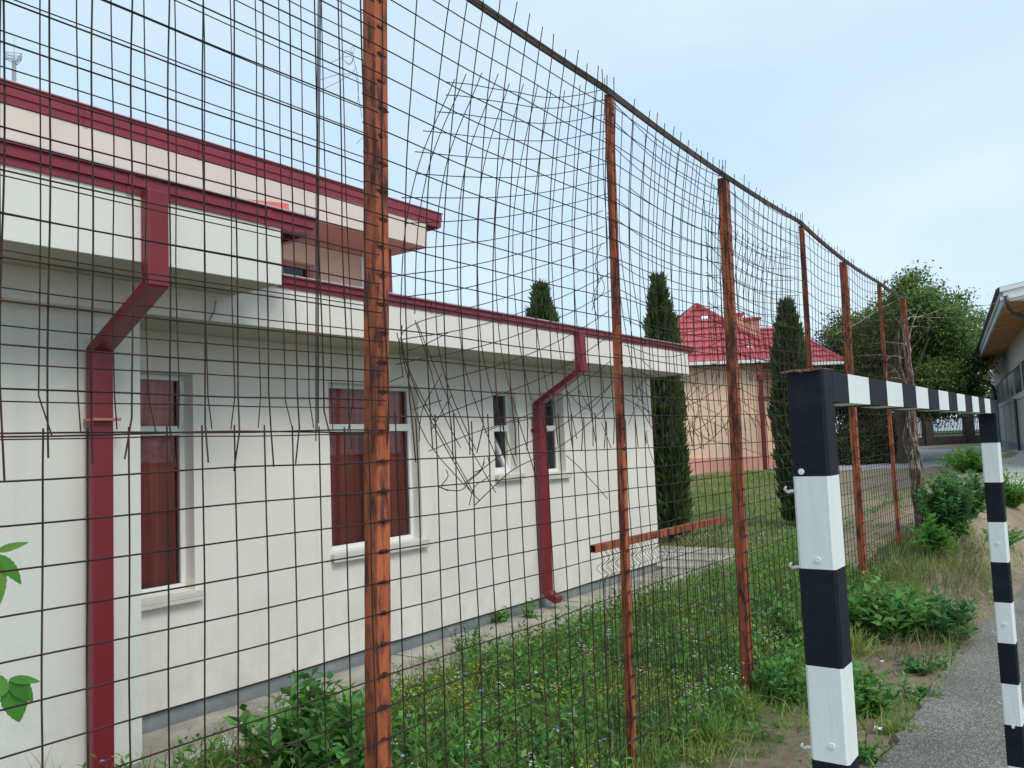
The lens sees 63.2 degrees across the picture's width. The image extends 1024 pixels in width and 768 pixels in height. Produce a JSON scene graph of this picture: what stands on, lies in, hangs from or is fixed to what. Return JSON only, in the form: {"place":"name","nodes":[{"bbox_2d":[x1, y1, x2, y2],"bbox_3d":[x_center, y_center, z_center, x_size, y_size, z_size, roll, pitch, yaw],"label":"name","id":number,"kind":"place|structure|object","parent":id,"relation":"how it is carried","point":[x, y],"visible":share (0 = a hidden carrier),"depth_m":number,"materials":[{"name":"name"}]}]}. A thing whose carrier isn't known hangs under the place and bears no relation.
{"place":"outdoors","nodes":[
{"label":"outdoors","id":0,"kind":"place"},
{"bbox_2d":[0,0,1023,432],"label":"sky","id":1,"kind":"structure","parent":0,"point":[895,128],"materials":[{"name":"blue"}]},
{"bbox_2d":[196,429,1023,767],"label":"ground","id":2,"kind":"structure","parent":0,"point":[930,455],"depth_m":8.15,"materials":[{"name":"green plant"}]},
{"bbox_2d":[5,52,21,81],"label":"telecom mast","id":3,"kind":"object","parent":2,"relation":"on","point":[13,62],"visible":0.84,"depth_m":119.68,"materials":[{"name":"white metal"}]},
{"bbox_2d":[0,542,39,721],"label":"young tree","id":4,"kind":"object","parent":2,"relation":"on","point":[15,690],"visible":0.96,"depth_m":2.36,"materials":[{"name":"green plant"}]},
{"bbox_2d":[223,666,364,767],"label":"leafy weed","id":5,"kind":"object","parent":2,"relation":"on","point":[285,733],"visible":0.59,"depth_m":5.06,"materials":[{"name":"green plant"}]},
{"bbox_2d":[283,683,409,767],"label":"leafy weed","id":6,"kind":"object","parent":2,"relation":"on","point":[341,748],"visible":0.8,"depth_m":4.75,"materials":[{"name":"green plant"}]},
{"bbox_2d":[0,77,694,767],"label":"school building","id":7,"kind":"structure","parent":2,"relation":"on","point":[64,585],"depth_m":6.50,"materials":[{"name":"white paint"}]},
{"bbox_2d":[140,373,203,611],"bbox_3d":[-2.927,0.749,5.879,0.570,1.701,1.320,-5,-5,36],"label":"window","id":8,"kind":"structure","parent":7,"relation":"in","point":[154,566],"depth_m":6.25,"materials":[{"name":"white plastic"}]},
{"bbox_2d":[248,199,288,209],"bbox_3d":[-1.682,-1.224,5.707,0.060,0.088,0.335,-5,-5,36],"label":"plastic strip","id":9,"kind":"object","parent":7,"relation":"on","point":[284,205],"visible":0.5,"depth_m":5.74,"materials":[{"name":"red plastic"}]},
{"bbox_2d":[283,261,309,277],"bbox_3d":[-3.116,-1.517,11.564,0.280,0.329,0.581,-5,-5,36],"label":"window","id":10,"kind":"structure","parent":7,"relation":"in","point":[287,270],"depth_m":11.72,"materials":[{"name":"glass"}]},
{"bbox_2d":[328,383,430,562],"bbox_3d":[-1.425,0.799,7.925,0.570,1.601,1.232,-5,-5,36],"label":"window","id":11,"kind":"structure","parent":7,"relation":"in","point":[398,397],"depth_m":7.88,"materials":[{"name":"white plastic"}]},
{"bbox_2d":[493,393,525,480],"bbox_3d":[-0.193,0.590,9.533,0.450,1.026,0.506,-5,-5,36],"label":"window","id":12,"kind":"structure","parent":7,"relation":"in","point":[502,399],"depth_m":9.65,"materials":[{"name":"white plastic"}]},
{"bbox_2d":[541,393,572,479],"bbox_3d":[0.390,0.632,10.325,0.450,1.080,0.553,-5,-5,36],"label":"window","id":13,"kind":"structure","parent":7,"relation":"in","point":[550,422],"depth_m":10.47,"materials":[{"name":"white plastic"}]},
{"bbox_2d":[99,608,708,761],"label":"blue flowers","id":14,"kind":"object","parent":2,"relation":"on","point":[427,707],"visible":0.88,"depth_m":4.96,"materials":[{"name":"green plant"}]},
{"bbox_2d":[391,690,435,733],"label":"leafy weed","id":15,"kind":"object","parent":2,"relation":"on","point":[405,702],"visible":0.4,"depth_m":5.61,"materials":[{"name":"green plant"}]},
{"bbox_2d":[132,568,710,767],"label":"apron","id":16,"kind":"object","parent":2,"relation":"on","point":[154,741],"visible":0.16,"depth_m":7.11,"materials":[{"name":"concrete"}]},
{"bbox_2d":[445,618,482,655],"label":"leafy weed","id":17,"kind":"object","parent":16,"relation":"on","point":[466,639],"visible":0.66,"depth_m":7.59,"materials":[{"name":"green plant"}]},
{"bbox_2d":[490,606,513,622],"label":"leafy weed","id":18,"kind":"object","parent":16,"relation":"on","point":[501,618],"visible":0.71,"depth_m":9.02,"materials":[{"name":"green plant"}]},
{"bbox_2d":[519,597,539,618],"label":"leafy weed","id":19,"kind":"object","parent":16,"relation":"on","point":[529,611],"visible":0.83,"depth_m":9.20,"materials":[{"name":"green plant"}]},
{"bbox_2d":[0,0,920,767],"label":"fence","id":20,"kind":"object","parent":2,"relation":"on","point":[376,586],"visible":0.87,"depth_m":3.81,"materials":[{"name":"brown metal"}]},
{"bbox_2d":[842,282,1001,528],"bbox_3d":[5.923,0.132,11.886,1.464,3.809,4.120,-6,-6,41],"label":"dead vine","id":21,"kind":"object","parent":20,"relation":"attached to","point":[918,463],"visible":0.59,"depth_m":11.69,"materials":[{"name":"brown plant"}]},
{"bbox_2d":[23,507,911,767],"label":"dry stalks","id":22,"kind":"object","parent":2,"relation":"on","point":[421,684],"visible":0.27,"depth_m":6.56,"materials":[{"name":"beige plant"}]},
{"bbox_2d":[59,497,917,767],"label":"meadow weeds","id":23,"kind":"object","parent":2,"relation":"on","point":[453,746],"visible":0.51,"depth_m":6.27,"materials":[{"name":"green plant"}]},
{"bbox_2d":[107,520,905,767],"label":"meadow grass","id":24,"kind":"structure","parent":2,"relation":"on","point":[592,704],"depth_m":6.23,"materials":[{"name":"green plant"}]},
{"bbox_2d":[222,529,858,767],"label":"white flowers","id":25,"kind":"object","parent":2,"relation":"on","point":[555,682],"visible":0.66,"depth_m":5.89,"materials":[{"name":"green plant"}]},
{"bbox_2d":[524,279,560,321],"bbox_3d":[0.633,0.478,16.185,1.149,5.153,1.185,-5,-5,36],"label":"thuja","id":26,"kind":"object","parent":2,"relation":"on","point":[542,294],"visible":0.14,"depth_m":16.23,"materials":[{"name":"green plant"}]},
{"bbox_2d":[250,540,855,766],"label":"yellow flowers","id":27,"kind":"object","parent":2,"relation":"on","point":[592,663],"visible":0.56,"depth_m":5.93,"materials":[{"name":"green plant"}]},
{"bbox_2d":[233,506,879,767],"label":"pink flowers","id":28,"kind":"object","parent":2,"relation":"on","point":[614,666],"visible":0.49,"depth_m":6.51,"materials":[{"name":"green plant"}]},
{"bbox_2d":[576,605,595,634],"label":"leafy weed","id":29,"kind":"object","parent":2,"relation":"on","point":[584,623],"visible":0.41,"depth_m":8.14,"materials":[{"name":"green plant"}]},
{"bbox_2d":[641,271,694,540],"bbox_3d":[2.824,0.358,15.402,1.002,5.054,0.991,-5,-5,36],"label":"thuja","id":30,"kind":"object","parent":2,"relation":"on","point":[675,455],"visible":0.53,"depth_m":15.13,"materials":[{"name":"green plant"}]},
{"bbox_2d":[677,736,734,766],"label":"grass tuft","id":31,"kind":"object","parent":2,"relation":"on","point":[702,755],"visible":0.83,"depth_m":5.08,"materials":[{"name":"green plant"}]},
{"bbox_2d":[675,710,772,758],"bbox_3d":[1.342,2.343,5.329,0.774,0.529,0.649,-5,-5,36],"label":"grass tuft","id":32,"kind":"object","parent":2,"relation":"on","point":[716,738],"visible":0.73,"depth_m":5.28,"materials":[{"name":"green plant"}]},
{"bbox_2d":[719,691,772,722],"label":"grass tuft","id":33,"kind":"object","parent":2,"relation":"on","point":[753,710],"visible":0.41,"depth_m":5.85,"materials":[{"name":"green plant"}]},
{"bbox_2d":[678,303,843,473],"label":"red roofed house","id":34,"kind":"structure","parent":2,"relation":"on","point":[712,446],"depth_m":32.04,"materials":[{"name":"pink paint"}]},
{"bbox_2d":[757,374,771,469],"bbox_3d":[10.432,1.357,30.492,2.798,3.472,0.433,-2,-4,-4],"label":"drainpipe","id":35,"kind":"object","parent":34,"relation":"attached to","point":[763,433],"visible":0.29,"depth_m":30.34,"materials":[{"name":"red metal"}]},
{"bbox_2d":[750,653,806,702],"bbox_3d":[2.005,2.190,6.184,0.459,0.375,0.496,0,-5,-30],"label":"leafy weed","id":36,"kind":"object","parent":2,"relation":"on","point":[781,685],"visible":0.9,"depth_m":6.17,"materials":[{"name":"green plant"}]},
{"bbox_2d":[758,597,803,652],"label":"leafy weed","id":37,"kind":"object","parent":2,"relation":"on","point":[782,617],"visible":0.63,"depth_m":7.31,"materials":[{"name":"green plant"}]},
{"bbox_2d":[766,296,806,522],"bbox_3d":[5.526,0.489,16.283,1.015,4.546,1.071,-5,-5,36],"label":"thuja","id":38,"kind":"object","parent":2,"relation":"on","point":[773,413],"visible":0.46,"depth_m":16.17,"materials":[{"name":"green plant"}]},
{"bbox_2d":[658,466,929,554],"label":"lawn grass","id":39,"kind":"structure","parent":2,"relation":"on","point":[772,472],"depth_m":19.89,"materials":[{"name":"green plant"}]},
{"bbox_2d":[637,514,1023,767],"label":"strip grass","id":40,"kind":"structure","parent":2,"relation":"on","point":[804,720],"depth_m":6.44,"materials":[{"name":"green plant"}]},
{"bbox_2d":[681,526,993,767],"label":"strip weeds","id":41,"kind":"object","parent":2,"relation":"on","point":[756,725],"visible":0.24,"depth_m":5.84,"materials":[{"name":"green plant"}]},
{"bbox_2d":[804,307,895,433],"bbox_3d":[16.052,-0.106,38.542,5.335,7.338,5.491,-5,-5,36],"label":"shady tree","id":42,"kind":"object","parent":2,"relation":"on","point":[841,413],"visible":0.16,"depth_m":37.99,"materials":[{"name":"green plant"}]},
{"bbox_2d":[836,418,897,465],"bbox_3d":[13.964,2.306,32.888,2.678,1.959,2.356,-2,-4,0],"label":"dark hedge","id":43,"kind":"object","parent":2,"relation":"on","point":[845,439],"visible":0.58,"depth_m":32.13,"materials":[{"name":"green plant"}]},
{"bbox_2d":[847,582,886,634],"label":"leafy weed","id":44,"kind":"object","parent":2,"relation":"on","point":[855,610],"visible":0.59,"depth_m":7.62,"materials":[{"name":"green plant"}]},
{"bbox_2d":[857,731,892,763],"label":"leafy weed","id":45,"kind":"object","parent":2,"relation":"on","point":[870,754],"visible":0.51,"depth_m":4.82,"materials":[{"name":"green plant"}]},
{"bbox_2d":[852,659,901,718],"bbox_3d":[2.392,2.107,5.704,0.505,0.382,0.509,-5,-5,36],"label":"leafy weed","id":46,"kind":"object","parent":2,"relation":"on","point":[861,692],"visible":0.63,"depth_m":5.67,"materials":[{"name":"green plant"}]},
{"bbox_2d":[850,624,909,659],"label":"grass tuft","id":47,"kind":"object","parent":2,"relation":"on","point":[855,643],"visible":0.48,"depth_m":7.12,"materials":[{"name":"green plant"}]},
{"bbox_2d":[738,489,1023,765],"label":"pebbles","id":48,"kind":"object","parent":2,"relation":"on","point":[893,664],"visible":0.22,"depth_m":6.45,"materials":[{"name":"stone"}]},
{"bbox_2d":[870,710,921,738],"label":"grass tuft","id":49,"kind":"object","parent":2,"relation":"on","point":[888,725],"visible":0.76,"depth_m":5.27,"materials":[{"name":"green plant"}]},
{"bbox_2d":[799,521,993,664],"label":"tall dry grass","id":50,"kind":"structure","parent":2,"relation":"on","point":[981,578],"depth_m":9.24,"materials":[{"name":"green plant"}]},
{"bbox_2d":[857,575,938,642],"bbox_3d":[3.451,2.036,7.463,0.741,0.600,0.693,-2,-4,-2],"label":"leafy weed","id":51,"kind":"object","parent":2,"relation":"on","point":[898,615],"visible":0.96,"depth_m":7.38,"materials":[{"name":"green plant"}]},
{"bbox_2d":[887,418,921,436],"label":"corrugated gate","id":52,"kind":"structure","parent":2,"relation":"on","point":[918,428],"depth_m":49.83,"materials":[{"name":"grey metal"}]},
{"bbox_2d":[816,259,1005,463],"bbox_3d":[19.679,-0.452,38.584,7.165,8.014,19.942,-5,-5,36],"label":"walnut tree","id":53,"kind":"object","parent":2,"relation":"on","point":[950,362],"visible":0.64,"depth_m":31.52,"materials":[{"name":"green plant"}]},
{"bbox_2d":[859,411,980,445],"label":"boundary fence","id":54,"kind":"object","parent":2,"relation":"on","point":[968,433],"visible":0.41,"depth_m":44.69,"materials":[{"name":"metal"}]},
{"bbox_2d":[894,651,947,675],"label":"leafy weed","id":55,"kind":"object","parent":2,"relation":"on","point":[916,667],"visible":0.94,"depth_m":6.53,"materials":[{"name":"green plant"}]},
{"bbox_2d":[898,682,944,697],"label":"leafy weed","id":56,"kind":"object","parent":2,"relation":"on","point":[921,691],"visible":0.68,"depth_m":5.91,"materials":[{"name":"green plant"}]},
{"bbox_2d":[909,512,955,556],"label":"bush","id":57,"kind":"object","parent":2,"relation":"on","point":[930,536],"visible":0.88,"depth_m":10.07,"materials":[{"name":"green plant"}]},
{"bbox_2d":[874,385,990,427],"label":"roadside tree","id":58,"kind":"object","parent":2,"relation":"on","point":[957,414],"depth_m":51.61,"materials":[{"name":"green plant"}]},
{"bbox_2d":[845,460,1023,529],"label":"bank grass","id":59,"kind":"structure","parent":2,"relation":"on","point":[892,498],"depth_m":16.56,"materials":[{"name":"green plant"}]},
{"bbox_2d":[901,588,978,641],"bbox_3d":[3.841,2.078,7.472,0.705,0.456,0.695,-5,-5,36],"label":"leafy weed","id":60,"kind":"object","parent":2,"relation":"on","point":[944,615],"visible":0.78,"depth_m":7.35,"materials":[{"name":"green plant"}]},
{"bbox_2d":[911,466,984,540],"bbox_3d":[5.721,1.577,10.972,0.895,0.970,0.887,-5,-5,36],"label":"bush","id":61,"kind":"object","parent":2,"relation":"on","point":[951,506],"visible":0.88,"depth_m":10.85,"materials":[{"name":"green plant"}]},
{"bbox_2d":[875,585,1023,767],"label":"asphalt court","id":62,"kind":"object","parent":2,"relation":"on","point":[962,724],"visible":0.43,"depth_m":5.42,"materials":[{"name":"grey asphalt"}]},
{"bbox_2d":[781,368,1023,767],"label":"football goal","id":63,"kind":"object","parent":62,"relation":"on","point":[816,396],"visible":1,"depth_m":1.83,"materials":[{"name":"black paint"}]},
{"bbox_2d":[953,469,985,514],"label":"bush","id":64,"kind":"object","parent":2,"relation":"on","point":[979,495],"visible":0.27,"depth_m":12.24,"materials":[{"name":"green plant"}]},
{"bbox_2d":[936,445,1006,472],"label":"bush","id":65,"kind":"object","parent":2,"relation":"on","point":[968,460],"visible":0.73,"depth_m":18.74,"materials":[{"name":"green plant"}]},
{"bbox_2d":[972,281,1023,450],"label":"sports hall","id":66,"kind":"structure","parent":2,"relation":"on","point":[1002,333],"depth_m":27.11,"materials":[{"name":"white paint"}]},
{"bbox_2d":[996,380,1002,404],"bbox_3d":[21.381,0.400,36.423,0.090,0.950,3.600,-5,-5,27],"label":"window","id":67,"kind":"structure","parent":66,"relation":"in","point":[1000,392],"depth_m":36.35,"materials":[{"name":"grey glass"}]},
{"bbox_2d":[1001,375,1008,402],"bbox_3d":[19.708,0.225,33.240,0.090,0.950,3.600,-5,-5,27],"label":"window","id":68,"kind":"structure","parent":66,"relation":"in","point":[1004,380],"depth_m":33.14,"materials":[{"name":"grey glass"}]},
{"bbox_2d":[1006,370,1014,399],"bbox_3d":[18.035,0.049,30.058,0.090,0.950,3.600,-5,-5,27],"label":"window","id":69,"kind":"structure","parent":66,"relation":"in","point":[1010,376],"depth_m":29.99,"materials":[{"name":"grey glass"}]},
{"bbox_2d":[1012,362,1023,396],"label":"window","id":70,"kind":"structure","parent":66,"relation":"in","point":[1018,377],"depth_m":26.73,"materials":[{"name":"grey glass"}]},
{"bbox_2d":[1020,358,1023,391],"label":"window","id":71,"kind":"structure","parent":66,"relation":"in","point":[1022,361],"depth_m":25.00,"materials":[{"name":"grey glass"}]},
{"bbox_2d":[982,468,1023,506],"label":"bush","id":72,"kind":"object","parent":2,"relation":"on","point":[1014,497],"visible":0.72,"depth_m":13.73,"materials":[{"name":"green plant"}]},
{"bbox_2d":[982,525,1023,545],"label":"bush","id":73,"kind":"object","parent":2,"relation":"on","point":[1011,538],"visible":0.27,"depth_m":11.47,"materials":[{"name":"green plant"}]},
{"bbox_2d":[657,546,753,570],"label":"corner paving","id":74,"kind":"structure","parent":0,"point":[696,558],"depth_m":13.14,"materials":[{"name":"concrete"}]},
{"bbox_2d":[968,446,1023,490],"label":"walkway","id":75,"kind":"structure","parent":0,"point":[1015,466],"depth_m":20.42,"materials":[{"name":"concrete"}]}
]}

